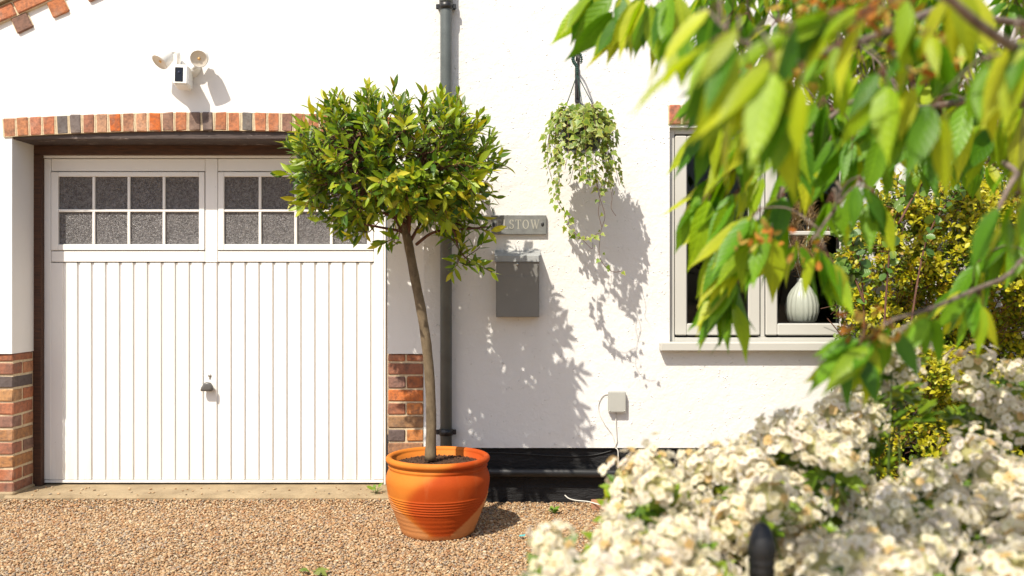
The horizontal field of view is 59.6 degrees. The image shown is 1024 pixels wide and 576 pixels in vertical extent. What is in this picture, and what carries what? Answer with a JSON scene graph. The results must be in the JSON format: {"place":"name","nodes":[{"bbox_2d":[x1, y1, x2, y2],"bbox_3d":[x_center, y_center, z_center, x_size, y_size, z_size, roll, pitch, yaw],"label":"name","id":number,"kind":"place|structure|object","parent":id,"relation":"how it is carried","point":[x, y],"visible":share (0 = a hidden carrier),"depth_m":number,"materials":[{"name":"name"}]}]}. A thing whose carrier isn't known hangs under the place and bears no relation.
{"place":"outdoors","nodes":[
{"label":"outdoors","id":0,"kind":"place"},
{"bbox_2d":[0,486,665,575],"bbox_3d":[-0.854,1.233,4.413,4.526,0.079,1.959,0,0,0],"label":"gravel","id":1,"kind":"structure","parent":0,"point":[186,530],"depth_m":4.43,"materials":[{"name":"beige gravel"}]},
{"bbox_2d":[299,567,329,575],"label":"fallen sprig","id":2,"kind":"object","parent":1,"relation":"on","point":[320,571],"visible":1,"depth_m":3.89,"materials":[{"name":"green plant"}]},
{"bbox_2d":[548,506,559,512],"bbox_3d":[0.232,1.231,4.949,0.066,0.042,0.057,0,0,0],"label":"weed","id":3,"kind":"object","parent":1,"relation":"on","point":[553,510],"visible":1,"depth_m":4.95,"materials":[{"name":"green plant"}]},
{"bbox_2d":[564,495,599,504],"bbox_3d":[0.394,1.205,5.081,0.254,0.021,0.019,0,0,43],"label":"cable","id":4,"kind":"object","parent":1,"relation":"on","point":[581,500],"visible":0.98,"depth_m":5.07,"materials":[{"name":"white plastic"}]},
{"bbox_2d":[591,499,604,509],"bbox_3d":[0.570,1.231,5.080,0.240,0.036,0.110,0,0,4],"label":"loose brick","id":5,"kind":"object","parent":1,"relation":"on","point":[596,506],"visible":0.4,"depth_m":5.03,"materials":[{"name":"orange brick"}]},
{"bbox_2d":[0,351,985,575],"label":"driveway","id":6,"kind":"structure","parent":0,"point":[300,525],"depth_m":4.54,"materials":[{"name":"brown gravel"}]},
{"bbox_2d":[386,446,489,540],"bbox_3d":[-0.379,1.050,4.580,0.532,0.393,0.532,0,0,0],"label":"plant pot","id":7,"kind":"object","parent":6,"relation":"on","point":[443,497],"visible":0.95,"depth_m":4.38,"materials":[{"name":"ceramic"}]},
{"bbox_2d":[270,74,514,460],"bbox_3d":[-0.580,-0.081,4.527,1.198,1.917,1.101,0,0,0],"label":"bay tree","id":8,"kind":"object","parent":7,"relation":"in","point":[430,183],"visible":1,"depth_m":4.29,"materials":[{"name":"green plant"}]},
{"bbox_2d":[0,0,1023,504],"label":"cottage","id":9,"kind":"structure","parent":6,"relation":"on","point":[190,304],"depth_m":5.20,"materials":[{"name":"white paint"}]},
{"bbox_2d":[152,48,208,90],"bbox_3d":[-1.881,-1.255,5.114,0.323,0.231,0.170,0,0,0],"label":"security light","id":10,"kind":"object","parent":9,"relation":"attached to","point":[186,70],"visible":1,"depth_m":5.07,"materials":[{"name":"white plastic"}]},
{"bbox_2d":[43,155,386,484],"bbox_3d":[-1.836,0.198,5.479,2.127,2.019,0.102,0,0,0],"label":"garage door","id":11,"kind":"structure","parent":9,"relation":"in","point":[198,328],"depth_m":5.48,"materials":[{"name":"white paint"}]},
{"bbox_2d":[367,483,382,492],"bbox_3d":[-0.800,1.202,5.255,0.084,0.099,0.091,0,0,40],"label":"weed","id":12,"kind":"object","parent":9,"relation":"on","point":[373,488],"visible":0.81,"depth_m":5.26,"materials":[{"name":"green plant"}]},
{"bbox_2d":[436,0,455,445],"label":"downpipe","id":13,"kind":"object","parent":9,"relation":"attached to","point":[445,431],"visible":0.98,"depth_m":5.10,"materials":[{"name":"grey plastic"}]},
{"bbox_2d":[494,250,539,316],"bbox_3d":[0.031,-0.026,5.126,0.261,0.384,0.106,0,0,0],"label":"letterbox","id":14,"kind":"object","parent":9,"relation":"attached to","point":[517,287],"visible":0.98,"depth_m":5.08,"materials":[{"name":"metal"}]},
{"bbox_2d":[491,215,545,234],"bbox_3d":[0.039,-0.364,5.167,0.318,0.111,0.024,0,0,0],"label":"name plaque","id":15,"kind":"object","parent":9,"relation":"attached to","point":[525,224],"visible":0.98,"depth_m":5.16,"materials":[{"name":"stone"}]},
{"bbox_2d":[487,450,611,456],"bbox_3d":[0.217,0.960,5.194,0.734,0.038,0.006,0,0,0],"label":"cable","id":16,"kind":"object","parent":9,"relation":"attached to","point":[549,455],"visible":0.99,"depth_m":5.19,"materials":[{"name":"black plastic"}]},
{"bbox_2d":[488,468,617,477],"bbox_3d":[1.990,1.070,5.165,4.820,0.066,0.060,0,0,0],"label":"waste pipe","id":17,"kind":"object","parent":9,"relation":"attached to","point":[545,472],"visible":0.27,"depth_m":5.14,"materials":[{"name":"black plastic"}]},
{"bbox_2d":[575,55,579,102],"bbox_3d":[0.368,-1.191,4.992,0.032,0.241,0.377,0,0,4],"label":"wall bracket","id":18,"kind":"object","parent":9,"relation":"attached to","point":[576,83],"depth_m":5.16,"materials":[{"name":"black metal"}]},
{"bbox_2d":[560,53,604,153],"bbox_3d":[0.374,-1.009,4.840,0.256,0.544,0.256,0,0,0],"label":"hanging basket","id":19,"kind":"object","parent":18,"relation":"hanging from","point":[593,146],"visible":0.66,"depth_m":4.80,"materials":[{"name":"black plastic"}]},
{"bbox_2d":[538,101,625,275],"bbox_3d":[0.393,-0.532,4.851,0.460,0.933,0.432,0,0,44],"label":"ivy plant","id":20,"kind":"object","parent":19,"relation":"in","point":[586,114],"visible":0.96,"depth_m":4.74,"materials":[{"name":"green plant"}]},
{"bbox_2d":[608,391,625,411],"bbox_3d":[0.605,0.656,5.160,0.101,0.120,0.038,0,0,0],"label":"junction box","id":21,"kind":"object","parent":9,"relation":"attached to","point":[616,401],"visible":1,"depth_m":5.14,"materials":[{"name":"grey plastic"}]},
{"bbox_2d":[598,393,618,460],"bbox_3d":[0.557,0.835,5.172,0.120,0.452,0.011,0,0,0],"label":"cable","id":22,"kind":"object","parent":21,"relation":"attached to","point":[608,429],"visible":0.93,"depth_m":5.17,"materials":[{"name":"white plastic"}]},
{"bbox_2d":[659,129,854,350],"bbox_3d":[1.456,-0.285,5.201,1.208,1.293,0.173,0,0,0],"label":"window","id":23,"kind":"structure","parent":9,"relation":"in","point":[762,314],"depth_m":5.21,"materials":[{"name":"beige wood"}]},
{"bbox_2d":[785,278,818,321],"bbox_3d":[1.754,0.077,5.410,0.198,0.275,0.198,0,0,0],"label":"vase","id":24,"kind":"object","parent":9,"relation":"on","point":[799,307],"visible":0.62,"depth_m":5.34,"materials":[{"name":"white ceramic"}]},
{"bbox_2d":[778,174,835,277],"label":"dried grass","id":25,"kind":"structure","parent":24,"relation":"in","point":[796,226],"depth_m":5.39,"materials":[{"name":"beige plant"}]},
{"bbox_2d":[747,522,775,575],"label":"iron post","id":26,"kind":"object","parent":6,"relation":"on","point":[761,549],"visible":1,"depth_m":1.58,"materials":[{"name":"black metal"}]},
{"bbox_2d":[520,322,1023,575],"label":"flowering shrub","id":27,"kind":"object","parent":6,"relation":"on","point":[959,511],"visible":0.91,"depth_m":1.82,"materials":[{"name":"white plant"}]},
{"bbox_2d":[551,0,1023,413],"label":"cherry tree","id":28,"kind":"object","parent":6,"relation":"on","point":[876,123],"visible":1,"depth_m":1.62,"materials":[{"name":"green plant"}]},
{"bbox_2d":[829,163,984,462],"bbox_3d":[1.865,0.294,4.381,0.689,1.922,0.588,0,0,-32],"label":"climbing shrub","id":29,"kind":"object","parent":6,"relation":"on","point":[863,270],"visible":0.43,"depth_m":4.35,"materials":[{"name":"green plant"}]},
{"bbox_2d":[821,159,1023,499],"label":"golden shrub","id":30,"kind":"object","parent":6,"relation":"on","point":[967,212],"visible":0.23,"depth_m":4.51,"materials":[{"name":"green plant"}]}
]}

